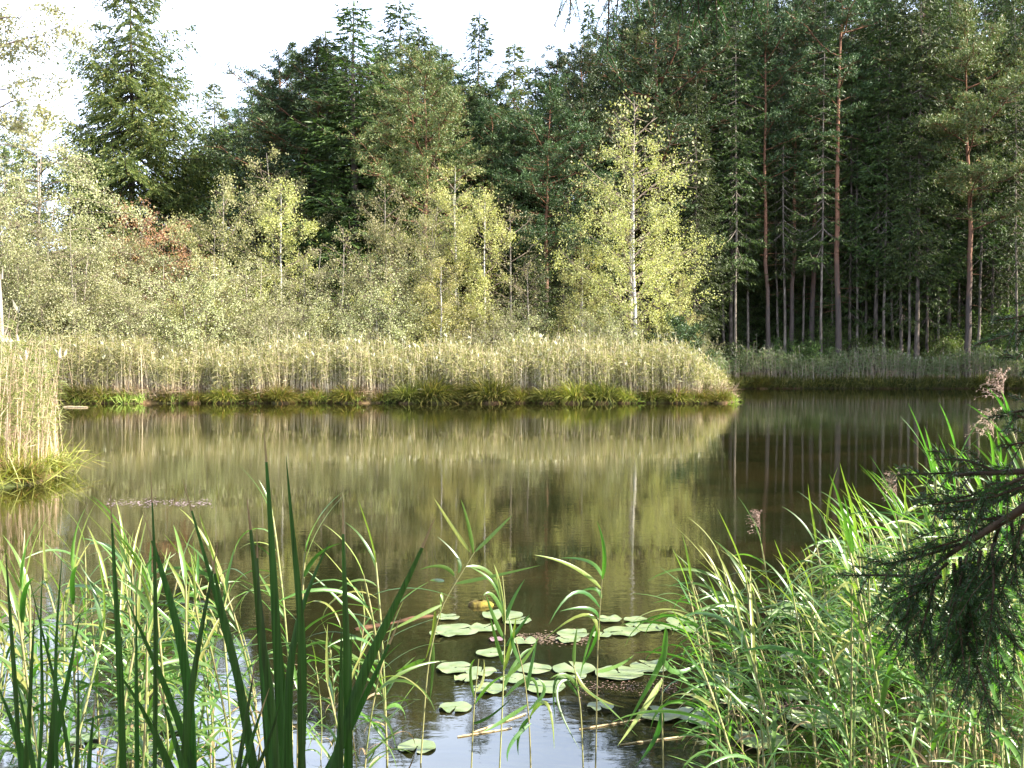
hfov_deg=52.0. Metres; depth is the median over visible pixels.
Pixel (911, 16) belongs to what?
spruce tree
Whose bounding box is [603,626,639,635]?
lily pad
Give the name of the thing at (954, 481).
reed
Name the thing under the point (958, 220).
spruce tree
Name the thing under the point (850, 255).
spruce tree
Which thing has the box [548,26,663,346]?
spruce tree
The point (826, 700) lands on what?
reed
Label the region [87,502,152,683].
reed
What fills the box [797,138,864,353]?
spruce tree
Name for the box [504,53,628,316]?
pine tree
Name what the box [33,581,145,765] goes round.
reed
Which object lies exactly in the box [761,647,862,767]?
reed
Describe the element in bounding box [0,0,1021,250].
sky
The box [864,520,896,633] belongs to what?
reed
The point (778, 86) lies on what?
spruce tree
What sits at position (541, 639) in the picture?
floating debris
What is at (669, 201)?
spruce tree
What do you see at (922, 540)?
reed
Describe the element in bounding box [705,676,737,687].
lily pad
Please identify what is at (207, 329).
birch bush
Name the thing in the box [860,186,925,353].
spruce tree
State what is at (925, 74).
pine tree
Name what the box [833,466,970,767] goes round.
reed
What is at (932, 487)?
reed
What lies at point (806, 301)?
spruce tree
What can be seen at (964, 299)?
spruce tree
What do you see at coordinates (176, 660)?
reed
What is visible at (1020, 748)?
reed
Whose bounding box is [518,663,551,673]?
lily pad
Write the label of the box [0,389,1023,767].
water
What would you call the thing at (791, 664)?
reed
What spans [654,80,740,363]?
spruce tree
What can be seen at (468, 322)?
birch bush
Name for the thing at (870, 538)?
reed
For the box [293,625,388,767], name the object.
reed
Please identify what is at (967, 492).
reed
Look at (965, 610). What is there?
spruce tree
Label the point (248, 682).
reed
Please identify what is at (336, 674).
reed
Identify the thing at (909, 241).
spruce tree
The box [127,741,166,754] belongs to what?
lily pad
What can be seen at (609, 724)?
floating stalk
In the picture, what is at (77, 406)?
floating stalk
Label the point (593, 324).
willow bush
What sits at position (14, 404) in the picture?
reed bed
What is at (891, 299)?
spruce tree
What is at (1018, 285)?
spruce tree
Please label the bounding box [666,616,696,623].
lily pad
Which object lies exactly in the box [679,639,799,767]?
reed
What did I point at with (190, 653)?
reed
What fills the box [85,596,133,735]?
reed
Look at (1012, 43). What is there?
pine tree
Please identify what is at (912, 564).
reed
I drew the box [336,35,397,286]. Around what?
spruce tree
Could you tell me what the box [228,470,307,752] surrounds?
reed
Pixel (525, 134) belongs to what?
pine tree
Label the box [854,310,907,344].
forest bush
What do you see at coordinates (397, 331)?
willow bush
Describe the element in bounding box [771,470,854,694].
reed
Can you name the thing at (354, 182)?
spruce tree
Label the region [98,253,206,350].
willow tree
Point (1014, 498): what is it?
reed
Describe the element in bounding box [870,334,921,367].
forest bush
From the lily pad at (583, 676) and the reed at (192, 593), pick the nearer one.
the reed at (192, 593)
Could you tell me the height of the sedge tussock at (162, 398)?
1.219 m
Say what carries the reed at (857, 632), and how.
in the water
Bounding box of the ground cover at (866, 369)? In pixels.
[648,327,1023,378]
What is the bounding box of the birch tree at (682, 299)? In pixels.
[665,273,706,338]
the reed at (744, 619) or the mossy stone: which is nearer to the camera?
the reed at (744, 619)
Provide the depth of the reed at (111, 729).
5.03 m
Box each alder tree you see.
[78,220,178,332]
[139,170,290,342]
[192,142,368,331]
[317,221,387,350]
[335,252,417,368]
[340,180,425,335]
[376,192,480,347]
[459,202,564,346]
[493,257,546,344]
[564,89,714,346]
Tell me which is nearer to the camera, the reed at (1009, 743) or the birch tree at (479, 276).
the reed at (1009, 743)
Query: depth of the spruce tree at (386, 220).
69.45 m
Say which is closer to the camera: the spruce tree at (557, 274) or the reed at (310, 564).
the reed at (310, 564)
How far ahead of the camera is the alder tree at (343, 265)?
56.82 m
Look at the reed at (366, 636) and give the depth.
6.05 m
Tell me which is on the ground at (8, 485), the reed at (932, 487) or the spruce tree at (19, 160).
the spruce tree at (19, 160)
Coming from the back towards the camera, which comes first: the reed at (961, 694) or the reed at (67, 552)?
the reed at (67, 552)
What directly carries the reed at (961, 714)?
in the water
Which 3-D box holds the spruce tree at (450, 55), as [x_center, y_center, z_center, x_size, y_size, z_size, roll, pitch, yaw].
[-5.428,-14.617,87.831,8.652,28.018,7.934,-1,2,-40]
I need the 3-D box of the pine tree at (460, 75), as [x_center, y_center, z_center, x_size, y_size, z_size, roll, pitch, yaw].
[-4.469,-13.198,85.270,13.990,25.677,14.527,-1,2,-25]
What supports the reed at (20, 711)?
in the water
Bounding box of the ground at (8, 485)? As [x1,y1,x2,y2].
[0,251,1022,487]
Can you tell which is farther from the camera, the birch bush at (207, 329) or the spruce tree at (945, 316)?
the spruce tree at (945, 316)
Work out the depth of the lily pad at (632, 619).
8.43 m
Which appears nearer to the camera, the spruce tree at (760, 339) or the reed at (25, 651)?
the reed at (25, 651)
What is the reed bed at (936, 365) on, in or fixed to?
on the ground at (8, 485)
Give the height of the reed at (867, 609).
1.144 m
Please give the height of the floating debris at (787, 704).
0.013 m
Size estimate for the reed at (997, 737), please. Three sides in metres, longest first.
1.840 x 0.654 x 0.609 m
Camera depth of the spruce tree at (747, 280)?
76.55 m
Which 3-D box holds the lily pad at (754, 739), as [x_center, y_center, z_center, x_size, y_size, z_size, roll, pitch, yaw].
[1.362,1.939,5.734,0.292,0.017,0.292,0,1,0]
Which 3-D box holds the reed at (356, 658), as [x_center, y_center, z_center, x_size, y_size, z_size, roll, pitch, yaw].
[-0.676,1.319,5.562,0.820,1.452,0.343,0,1,-11]
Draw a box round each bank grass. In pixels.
[0,418,108,488]
[40,387,741,403]
[725,372,1023,388]
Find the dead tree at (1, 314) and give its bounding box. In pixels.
[0,268,9,440]
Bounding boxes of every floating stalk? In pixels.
[63,406,88,407]
[457,727,511,736]
[473,713,525,732]
[579,718,645,729]
[619,734,703,744]
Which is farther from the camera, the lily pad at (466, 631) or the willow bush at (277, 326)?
the willow bush at (277, 326)
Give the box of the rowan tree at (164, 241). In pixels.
[75,195,211,340]
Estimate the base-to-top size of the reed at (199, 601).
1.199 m
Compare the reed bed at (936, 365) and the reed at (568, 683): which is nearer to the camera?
the reed at (568, 683)
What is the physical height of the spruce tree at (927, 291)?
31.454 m
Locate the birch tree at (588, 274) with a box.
[545,244,621,360]
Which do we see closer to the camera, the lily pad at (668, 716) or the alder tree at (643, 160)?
the lily pad at (668, 716)
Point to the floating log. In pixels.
(377, 624)
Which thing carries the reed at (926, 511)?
in the water
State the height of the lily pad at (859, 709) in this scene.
0.018 m
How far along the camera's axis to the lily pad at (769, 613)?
8.58 m
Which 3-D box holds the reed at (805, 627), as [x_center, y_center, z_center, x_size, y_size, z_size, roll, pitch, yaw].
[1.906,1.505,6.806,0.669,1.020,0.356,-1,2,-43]
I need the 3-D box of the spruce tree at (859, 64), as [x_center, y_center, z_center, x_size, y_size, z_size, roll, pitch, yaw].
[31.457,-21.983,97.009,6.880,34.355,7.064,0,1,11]
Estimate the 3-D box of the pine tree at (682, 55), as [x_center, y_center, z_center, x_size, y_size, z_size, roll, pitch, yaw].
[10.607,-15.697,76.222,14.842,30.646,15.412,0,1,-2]
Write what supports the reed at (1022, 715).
in the water
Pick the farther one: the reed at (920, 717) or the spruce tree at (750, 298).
the spruce tree at (750, 298)
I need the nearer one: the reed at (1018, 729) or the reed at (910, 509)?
the reed at (1018, 729)
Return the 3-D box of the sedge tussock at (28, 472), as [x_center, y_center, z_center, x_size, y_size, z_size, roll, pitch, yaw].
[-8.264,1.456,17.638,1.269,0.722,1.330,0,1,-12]
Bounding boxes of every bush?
[0,243,133,343]
[1,274,86,342]
[8,283,102,360]
[48,274,148,340]
[64,281,184,377]
[101,252,279,358]
[147,281,236,356]
[192,287,270,350]
[207,288,335,382]
[243,285,366,377]
[298,293,400,350]
[324,286,436,376]
[327,251,479,355]
[367,279,460,357]
[414,280,504,347]
[446,300,537,366]
[467,298,568,382]
[541,291,627,347]
[563,299,663,372]
[622,307,680,376]
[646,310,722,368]
[695,333,725,371]
[721,338,760,365]
[757,333,810,373]
[765,322,828,357]
[789,338,842,375]
[801,317,869,361]
[832,326,890,370]
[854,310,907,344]
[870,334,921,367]
[911,316,980,367]
[920,331,975,372]
[936,304,1014,349]
[951,294,1023,361]
[953,322,1020,372]
[973,321,1023,369]
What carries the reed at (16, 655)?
on the water
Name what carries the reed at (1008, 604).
in the water
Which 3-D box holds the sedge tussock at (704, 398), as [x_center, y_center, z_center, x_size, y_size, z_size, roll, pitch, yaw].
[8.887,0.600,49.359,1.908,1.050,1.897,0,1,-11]
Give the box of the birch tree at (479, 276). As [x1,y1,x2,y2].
[459,184,517,347]
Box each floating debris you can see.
[107,498,210,507]
[514,630,587,646]
[573,675,677,697]
[752,696,822,712]
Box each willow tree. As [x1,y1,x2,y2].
[0,0,102,158]
[0,105,204,375]
[0,153,102,344]
[6,220,160,379]
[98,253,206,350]
[197,257,303,356]
[253,247,369,351]
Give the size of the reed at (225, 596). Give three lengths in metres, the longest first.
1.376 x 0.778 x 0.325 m
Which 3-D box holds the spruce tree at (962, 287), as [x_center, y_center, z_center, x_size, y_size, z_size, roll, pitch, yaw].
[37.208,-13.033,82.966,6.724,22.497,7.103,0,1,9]
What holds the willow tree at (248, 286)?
on the ground at (8, 485)
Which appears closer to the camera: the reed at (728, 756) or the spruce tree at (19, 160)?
the reed at (728, 756)
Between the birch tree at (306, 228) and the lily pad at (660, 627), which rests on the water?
the lily pad at (660, 627)
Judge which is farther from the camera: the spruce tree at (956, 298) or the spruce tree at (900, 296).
the spruce tree at (956, 298)
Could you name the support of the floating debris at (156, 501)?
on the water
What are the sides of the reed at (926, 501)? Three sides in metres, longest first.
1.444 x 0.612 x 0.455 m
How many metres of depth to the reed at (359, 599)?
5.25 m
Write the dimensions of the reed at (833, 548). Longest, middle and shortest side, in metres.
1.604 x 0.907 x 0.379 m
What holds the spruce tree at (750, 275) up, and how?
on the ground at (8, 485)
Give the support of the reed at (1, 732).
in the water
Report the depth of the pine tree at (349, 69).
85.03 m
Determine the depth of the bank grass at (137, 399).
49.11 m
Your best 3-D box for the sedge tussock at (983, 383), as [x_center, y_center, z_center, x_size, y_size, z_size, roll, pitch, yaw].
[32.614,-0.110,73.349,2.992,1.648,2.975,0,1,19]
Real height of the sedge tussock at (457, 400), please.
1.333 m
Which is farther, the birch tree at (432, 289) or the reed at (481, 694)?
the birch tree at (432, 289)
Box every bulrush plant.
[0,546,79,767]
[16,551,185,767]
[104,495,195,767]
[143,470,257,767]
[236,630,281,767]
[247,433,306,767]
[283,502,434,767]
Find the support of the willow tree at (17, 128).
on the ground at (8, 485)
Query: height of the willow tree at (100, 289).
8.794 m
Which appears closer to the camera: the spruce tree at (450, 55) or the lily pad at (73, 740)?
the lily pad at (73, 740)
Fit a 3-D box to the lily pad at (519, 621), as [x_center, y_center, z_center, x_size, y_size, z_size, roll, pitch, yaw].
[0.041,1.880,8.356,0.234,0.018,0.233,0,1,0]
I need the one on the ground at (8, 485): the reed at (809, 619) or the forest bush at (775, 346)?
the forest bush at (775, 346)
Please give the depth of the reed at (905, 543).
5.77 m
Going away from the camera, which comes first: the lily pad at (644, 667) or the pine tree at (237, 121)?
the lily pad at (644, 667)
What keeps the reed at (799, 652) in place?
in the water
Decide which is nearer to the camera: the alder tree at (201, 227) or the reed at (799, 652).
the reed at (799, 652)
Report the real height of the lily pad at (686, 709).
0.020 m
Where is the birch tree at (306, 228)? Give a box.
[235,177,324,347]
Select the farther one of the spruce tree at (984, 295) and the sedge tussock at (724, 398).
the spruce tree at (984, 295)
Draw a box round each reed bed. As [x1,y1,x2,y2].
[0,299,78,471]
[2,343,142,433]
[5,314,728,400]
[698,334,1023,386]
[701,359,733,392]
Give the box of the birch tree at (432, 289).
[409,257,479,358]
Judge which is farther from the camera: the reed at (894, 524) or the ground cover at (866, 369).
the ground cover at (866, 369)
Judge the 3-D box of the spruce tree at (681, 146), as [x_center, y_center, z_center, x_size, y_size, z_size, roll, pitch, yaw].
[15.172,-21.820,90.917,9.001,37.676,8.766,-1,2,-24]
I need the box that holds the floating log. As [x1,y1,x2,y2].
[354,615,433,629]
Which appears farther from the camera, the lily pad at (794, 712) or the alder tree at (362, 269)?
the alder tree at (362, 269)
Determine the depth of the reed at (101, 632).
4.19 m
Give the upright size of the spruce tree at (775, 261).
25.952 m
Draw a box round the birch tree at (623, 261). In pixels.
[533,117,724,341]
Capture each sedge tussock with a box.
[0,453,57,486]
[23,447,79,475]
[49,376,103,403]
[76,380,119,403]
[106,384,148,403]
[147,387,184,403]
[178,386,208,403]
[201,382,244,403]
[235,383,271,402]
[259,383,303,403]
[296,384,334,402]
[324,381,374,403]
[368,389,391,402]
[382,378,431,403]
[404,370,470,403]
[443,382,482,403]
[454,366,523,403]
[505,382,538,403]
[524,382,563,403]
[539,376,595,403]
[577,373,633,403]
[611,386,643,402]
[636,384,671,403]
[662,384,697,403]
[689,387,715,402]
[708,386,736,402]
[746,371,778,388]
[966,373,994,388]
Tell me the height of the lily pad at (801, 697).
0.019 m
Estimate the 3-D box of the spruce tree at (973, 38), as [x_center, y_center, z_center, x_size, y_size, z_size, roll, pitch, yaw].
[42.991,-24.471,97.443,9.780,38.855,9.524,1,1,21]
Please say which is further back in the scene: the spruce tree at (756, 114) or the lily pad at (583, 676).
the spruce tree at (756, 114)
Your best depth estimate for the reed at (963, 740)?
5.24 m
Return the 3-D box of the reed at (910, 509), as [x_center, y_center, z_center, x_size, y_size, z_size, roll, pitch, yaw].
[2.137,1.073,5.641,0.682,1.950,0.626,-2,2,-8]
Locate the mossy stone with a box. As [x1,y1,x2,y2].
[468,600,493,606]
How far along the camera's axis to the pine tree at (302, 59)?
69.43 m
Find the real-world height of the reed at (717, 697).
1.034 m
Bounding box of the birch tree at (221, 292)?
[176,254,248,353]
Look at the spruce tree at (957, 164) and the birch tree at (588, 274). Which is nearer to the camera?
the birch tree at (588, 274)
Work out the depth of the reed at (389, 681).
5.00 m
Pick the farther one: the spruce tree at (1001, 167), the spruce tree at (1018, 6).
the spruce tree at (1018, 6)
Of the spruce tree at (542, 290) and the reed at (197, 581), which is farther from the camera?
the spruce tree at (542, 290)
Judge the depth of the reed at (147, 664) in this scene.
4.00 m
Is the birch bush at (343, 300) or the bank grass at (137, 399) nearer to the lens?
the bank grass at (137, 399)
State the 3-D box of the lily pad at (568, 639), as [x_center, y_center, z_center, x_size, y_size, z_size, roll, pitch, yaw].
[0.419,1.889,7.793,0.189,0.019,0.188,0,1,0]
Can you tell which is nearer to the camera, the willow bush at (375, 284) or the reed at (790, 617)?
the reed at (790, 617)
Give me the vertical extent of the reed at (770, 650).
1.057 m
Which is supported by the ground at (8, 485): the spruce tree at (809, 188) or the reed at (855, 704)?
the spruce tree at (809, 188)
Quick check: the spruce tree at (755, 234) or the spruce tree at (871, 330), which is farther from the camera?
the spruce tree at (871, 330)
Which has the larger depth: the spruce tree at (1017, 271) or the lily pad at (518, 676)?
the spruce tree at (1017, 271)
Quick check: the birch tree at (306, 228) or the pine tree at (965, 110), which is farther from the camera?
the pine tree at (965, 110)
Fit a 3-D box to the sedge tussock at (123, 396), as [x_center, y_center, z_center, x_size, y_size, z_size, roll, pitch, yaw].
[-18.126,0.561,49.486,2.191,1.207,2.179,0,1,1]
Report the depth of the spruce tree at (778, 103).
97.58 m
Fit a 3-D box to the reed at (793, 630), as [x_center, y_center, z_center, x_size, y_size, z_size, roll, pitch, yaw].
[1.791,1.290,5.953,0.842,1.491,0.352,-2,2,-7]
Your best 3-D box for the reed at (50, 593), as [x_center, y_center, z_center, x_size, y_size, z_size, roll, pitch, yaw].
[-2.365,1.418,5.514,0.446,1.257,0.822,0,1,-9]
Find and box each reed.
[0,504,139,767]
[0,516,98,767]
[0,530,97,743]
[0,531,104,760]
[0,537,76,746]
[0,550,39,728]
[0,550,66,761]
[0,551,182,767]
[0,560,74,767]
[0,591,54,722]
[0,595,96,767]
[0,685,21,750]
[1,560,125,767]
[4,641,21,694]
[13,615,65,707]
[24,556,176,767]
[25,508,140,673]
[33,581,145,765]
[39,589,125,741]
[60,519,216,755]
[60,530,213,767]
[61,526,166,762]
[61,537,175,767]
[66,495,175,736]
[69,512,218,766]
[74,551,214,767]
[79,590,224,767]
[81,528,258,767]
[81,534,142,700]
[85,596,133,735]
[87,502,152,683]
[87,528,193,767]
[100,559,216,767]
[100,565,176,699]
[115,600,315,767]
[118,525,220,767]
[124,534,265,765]
[124,552,245,767]
[127,582,240,759]
[127,613,191,740]
[140,514,308,767]
[140,604,236,767]
[141,532,245,766]
[141,542,235,721]
[144,508,284,746]
[159,528,238,705]
[165,573,230,720]
[167,530,258,756]
[220,627,256,705]
[224,494,367,767]
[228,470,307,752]
[279,525,453,767]
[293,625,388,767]
[293,641,332,759]
[295,622,338,714]
[306,500,454,760]
[326,586,390,707]
[359,602,441,767]
[386,500,539,762]
[468,565,538,767]
[469,659,508,767]
[483,631,553,767]
[537,522,633,767]
[551,630,628,767]
[615,608,735,767]
[618,627,703,767]
[622,552,712,748]
[628,535,744,753]
[636,588,721,767]
[648,519,789,719]
[655,556,714,666]
[665,630,771,767]
[667,550,765,701]
[671,575,761,738]
[679,510,836,767]
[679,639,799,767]
[680,550,812,767]
[683,550,842,754]
[683,562,787,759]
[690,569,789,725]
[692,557,803,727]
[697,589,761,663]
[699,554,808,719]
[703,642,770,711]
[704,705,839,767]
[715,603,805,764]
[719,501,801,707]
[730,626,810,735]
[732,540,873,767]
[734,584,908,767]
[746,487,886,733]
[749,552,880,763]
[753,563,816,684]
[754,572,785,655]
[756,618,825,722]
[758,572,849,731]
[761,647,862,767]
[767,564,810,653]
[767,588,833,709]
[767,611,803,684]
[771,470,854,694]
[774,545,830,678]
[776,571,841,670]
[782,475,922,767]
[783,533,908,767]
[784,547,848,690]
[784,549,815,624]
[785,465,909,719]
[788,524,897,767]
[788,582,835,658]
[792,502,916,767]
[793,489,924,702]
[796,496,905,767]
[796,505,913,767]
[798,657,859,744]
[800,597,876,703]
[801,521,862,652]
[801,521,902,698]
[801,587,846,682]
[803,495,909,683]
[808,550,911,767]
[810,503,922,698]
[812,517,874,644]
[812,541,928,765]
[812,563,843,619]
[814,516,892,668]
[816,617,907,745]
[819,579,898,744]
[820,483,902,669]
[820,537,920,751]
[821,496,920,680]
[827,518,930,663]
[828,494,960,767]
[828,521,893,657]
[830,483,908,674]
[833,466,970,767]
[838,498,916,604]
[846,406,981,749]
[848,429,985,765]
[853,462,943,730]
[853,472,923,705]
[854,518,980,767]
[858,470,955,739]
[858,513,917,620]
[863,501,919,628]
[863,520,968,724]
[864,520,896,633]
[864,544,937,706]
[869,476,925,691]
[870,467,967,725]
[871,480,925,584]
[873,430,1005,767]
[876,501,929,654]
[879,462,991,765]
[879,466,996,767]
[880,443,1005,708]
[886,447,1018,767]
[886,448,941,566]
[887,434,995,591]
[888,475,950,593]
[889,454,1008,767]
[892,625,983,767]
[895,586,950,752]
[896,439,1020,763]
[904,403,993,732]
[906,468,946,562]
[910,492,997,767]
[918,548,1023,767]
[925,474,1014,750]
[932,455,1023,760]
[935,495,1022,762]
[937,520,1023,750]
[942,407,1023,660]
[944,444,1011,655]
[949,367,1023,626]
[949,539,1023,703]
[952,451,1023,759]
[957,509,1023,740]
[960,476,1020,694]
[967,640,1023,764]
[971,435,1023,767]
[984,505,1023,731]
[986,496,1023,607]
[998,617,1023,745]
[1001,635,1023,689]
[1005,597,1023,698]
[1006,542,1023,735]
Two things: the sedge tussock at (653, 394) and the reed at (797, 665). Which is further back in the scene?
the sedge tussock at (653, 394)
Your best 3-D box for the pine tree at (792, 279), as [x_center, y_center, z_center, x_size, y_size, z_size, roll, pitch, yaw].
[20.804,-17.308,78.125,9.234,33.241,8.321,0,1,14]
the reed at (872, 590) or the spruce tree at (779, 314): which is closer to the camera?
the reed at (872, 590)
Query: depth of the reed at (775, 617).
7.38 m
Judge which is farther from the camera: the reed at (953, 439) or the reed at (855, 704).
the reed at (953, 439)
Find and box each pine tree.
[0,133,62,258]
[50,168,161,268]
[144,124,260,300]
[183,39,349,297]
[183,74,306,302]
[185,106,253,331]
[195,34,397,291]
[197,62,313,299]
[241,53,404,194]
[276,50,463,291]
[323,35,516,313]
[366,48,497,286]
[405,61,512,291]
[431,77,539,334]
[434,97,545,340]
[454,70,572,373]
[476,72,619,339]
[489,37,680,334]
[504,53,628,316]
[543,13,706,340]
[558,0,751,345]
[571,162,663,270]
[622,0,696,307]
[650,0,762,346]
[667,3,774,170]
[712,0,832,374]
[736,0,853,373]
[738,0,858,337]
[752,0,874,362]
[773,0,899,377]
[784,0,901,187]
[859,0,917,157]
[860,0,1023,376]
[870,0,975,352]
[878,0,1010,135]
[969,0,1023,247]
[988,0,1023,173]
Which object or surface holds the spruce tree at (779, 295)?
on the ground at (8, 485)
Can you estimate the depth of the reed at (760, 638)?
5.47 m
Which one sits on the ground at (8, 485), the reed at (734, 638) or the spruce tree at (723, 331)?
the spruce tree at (723, 331)
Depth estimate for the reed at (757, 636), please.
6.01 m
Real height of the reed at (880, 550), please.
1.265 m
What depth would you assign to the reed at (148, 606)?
4.25 m
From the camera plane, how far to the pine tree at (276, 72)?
71.76 m
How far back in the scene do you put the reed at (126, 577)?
6.22 m
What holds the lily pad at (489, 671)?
on the water
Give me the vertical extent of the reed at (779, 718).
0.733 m
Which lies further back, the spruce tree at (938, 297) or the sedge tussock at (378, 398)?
the spruce tree at (938, 297)
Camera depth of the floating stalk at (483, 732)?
5.88 m
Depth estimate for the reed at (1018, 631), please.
5.33 m
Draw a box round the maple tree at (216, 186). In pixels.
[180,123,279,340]
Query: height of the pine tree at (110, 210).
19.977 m
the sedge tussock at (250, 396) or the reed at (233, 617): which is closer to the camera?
the reed at (233, 617)
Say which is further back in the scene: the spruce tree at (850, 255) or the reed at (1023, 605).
the spruce tree at (850, 255)
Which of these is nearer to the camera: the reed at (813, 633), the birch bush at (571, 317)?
the reed at (813, 633)
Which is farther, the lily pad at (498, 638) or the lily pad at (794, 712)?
the lily pad at (498, 638)
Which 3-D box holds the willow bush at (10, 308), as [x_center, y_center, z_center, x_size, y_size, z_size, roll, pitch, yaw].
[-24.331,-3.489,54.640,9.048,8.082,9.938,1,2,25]
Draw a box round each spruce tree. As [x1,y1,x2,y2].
[0,0,266,337]
[0,93,56,300]
[10,174,53,315]
[50,173,93,320]
[173,143,216,301]
[193,75,256,327]
[244,0,489,349]
[250,26,404,343]
[305,159,358,350]
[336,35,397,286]
[339,0,479,341]
[344,23,504,346]
[364,145,418,336]
[435,40,496,337]
[439,48,463,289]
[451,8,542,308]
[457,41,576,347]
[494,55,574,331]
[505,238,565,351]
[542,209,581,340]
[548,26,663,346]
[553,0,1023,752]
[556,0,625,341]
[607,0,673,274]
[613,187,652,305]
[634,8,692,323]
[640,1,705,284]
[644,1,721,317]
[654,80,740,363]
[658,0,753,316]
[660,0,703,309]
[681,90,761,343]
[683,26,757,362]
[686,0,772,374]
[690,1,757,309]
[697,0,775,376]
[698,225,761,363]
[705,178,786,349]
[711,125,764,335]
[712,199,781,358]
[717,63,784,351]
[718,1,786,371]
[727,0,766,218]
[730,0,791,342]
[744,48,808,351]
[746,0,820,374]
[748,0,809,224]
[752,237,805,357]
[755,152,815,340]
[758,161,823,327]
[759,0,826,277]
[763,0,854,274]
[763,94,846,336]
[771,33,833,368]
[773,251,842,365]
[782,0,862,375]
[796,198,860,348]
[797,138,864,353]
[799,43,862,348]
[817,0,887,369]
[824,18,895,368]
[825,0,865,296]
[826,158,907,335]
[830,2,905,366]
[830,233,904,355]
[833,112,902,360]
[836,0,936,371]
[836,2,876,222]
[842,0,926,374]
[849,0,913,193]
[851,63,939,350]
[852,0,925,368]
[854,0,915,336]
[856,0,943,375]
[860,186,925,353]
[870,0,972,376]
[878,156,943,336]
[879,20,949,375]
[891,0,968,374]
[902,104,981,349]
[903,249,957,352]
[906,0,990,368]
[913,40,975,354]
[914,0,982,330]
[921,140,997,334]
[925,17,992,364]
[942,0,1016,151]
[944,222,999,341]
[946,0,1006,289]
[947,0,1023,373]
[951,85,1021,339]
[953,0,1023,371]
[969,0,1023,244]
[972,126,1023,328]
[973,0,1023,370]
[974,4,1023,368]
[976,0,1023,377]
[994,175,1023,364]
[994,231,1023,348]
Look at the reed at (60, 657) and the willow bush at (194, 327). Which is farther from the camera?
the willow bush at (194, 327)
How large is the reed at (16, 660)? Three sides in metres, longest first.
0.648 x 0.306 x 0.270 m
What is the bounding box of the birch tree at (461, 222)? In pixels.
[397,155,506,339]
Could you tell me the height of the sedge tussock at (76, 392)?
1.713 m
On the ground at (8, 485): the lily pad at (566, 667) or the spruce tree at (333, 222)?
the spruce tree at (333, 222)
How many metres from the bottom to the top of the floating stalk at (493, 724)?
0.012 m
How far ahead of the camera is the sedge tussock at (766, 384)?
72.71 m
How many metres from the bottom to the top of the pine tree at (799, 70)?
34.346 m
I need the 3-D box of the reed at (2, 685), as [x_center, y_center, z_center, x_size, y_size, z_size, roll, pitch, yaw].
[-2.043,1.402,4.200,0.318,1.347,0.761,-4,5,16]
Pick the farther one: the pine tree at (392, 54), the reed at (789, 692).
the pine tree at (392, 54)
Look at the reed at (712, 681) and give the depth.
4.98 m
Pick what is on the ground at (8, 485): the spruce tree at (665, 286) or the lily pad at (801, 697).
the spruce tree at (665, 286)
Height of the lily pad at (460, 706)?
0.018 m
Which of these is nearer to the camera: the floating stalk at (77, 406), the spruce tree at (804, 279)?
the floating stalk at (77, 406)
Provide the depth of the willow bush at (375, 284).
53.81 m
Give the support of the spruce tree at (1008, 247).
on the ground at (8, 485)
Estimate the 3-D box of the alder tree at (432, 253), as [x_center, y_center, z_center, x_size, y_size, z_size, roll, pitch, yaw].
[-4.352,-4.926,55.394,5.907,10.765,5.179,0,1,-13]
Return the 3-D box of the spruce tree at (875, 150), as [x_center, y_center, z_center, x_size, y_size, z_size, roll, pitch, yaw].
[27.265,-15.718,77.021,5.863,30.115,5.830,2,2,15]
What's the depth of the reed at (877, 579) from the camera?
7.10 m
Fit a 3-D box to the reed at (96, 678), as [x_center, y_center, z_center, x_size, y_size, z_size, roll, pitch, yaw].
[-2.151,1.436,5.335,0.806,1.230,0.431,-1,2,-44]
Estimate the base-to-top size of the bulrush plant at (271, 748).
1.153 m
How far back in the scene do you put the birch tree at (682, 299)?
56.75 m
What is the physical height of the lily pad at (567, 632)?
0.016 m
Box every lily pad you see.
[70,732,101,744]
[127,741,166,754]
[398,739,435,752]
[429,628,460,636]
[436,623,478,635]
[436,661,474,672]
[437,613,459,619]
[439,701,471,712]
[454,674,477,680]
[465,666,496,675]
[469,623,496,630]
[473,682,506,693]
[476,647,503,656]
[482,609,522,619]
[489,637,502,640]
[500,673,526,682]
[506,617,531,623]
[514,636,535,643]
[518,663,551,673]
[524,680,565,692]
[552,661,595,674]
[556,636,580,642]
[557,628,588,636]
[558,672,586,680]
[587,701,613,710]
[592,631,611,636]
[595,665,643,679]
[597,615,621,621]
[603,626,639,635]
[624,616,646,621]
[625,622,640,626]
[630,659,666,671]
[634,624,662,630]
[639,705,680,720]
[657,623,683,629]
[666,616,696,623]
[675,707,705,719]
[685,626,704,632]
[688,714,719,725]
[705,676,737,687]
[724,695,760,706]
[734,730,787,748]
[765,609,795,617]
[774,688,812,700]
[778,652,802,661]
[787,709,841,727]
[835,706,878,721]
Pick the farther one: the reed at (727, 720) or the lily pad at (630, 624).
the lily pad at (630, 624)
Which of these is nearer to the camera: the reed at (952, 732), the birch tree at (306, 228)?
the reed at (952, 732)
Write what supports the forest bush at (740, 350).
on the ground at (8, 485)
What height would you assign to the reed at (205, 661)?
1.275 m
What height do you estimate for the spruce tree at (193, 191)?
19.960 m
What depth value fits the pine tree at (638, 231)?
98.81 m
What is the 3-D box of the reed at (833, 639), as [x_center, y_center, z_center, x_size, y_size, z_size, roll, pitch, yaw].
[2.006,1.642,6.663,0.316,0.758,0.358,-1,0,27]
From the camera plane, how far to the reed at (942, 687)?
5.99 m
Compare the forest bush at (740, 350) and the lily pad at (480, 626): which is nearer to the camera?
the lily pad at (480, 626)
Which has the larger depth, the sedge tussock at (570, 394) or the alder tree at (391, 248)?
the alder tree at (391, 248)
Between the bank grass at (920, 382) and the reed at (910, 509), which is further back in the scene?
the bank grass at (920, 382)
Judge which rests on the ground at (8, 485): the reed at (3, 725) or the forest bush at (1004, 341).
the forest bush at (1004, 341)

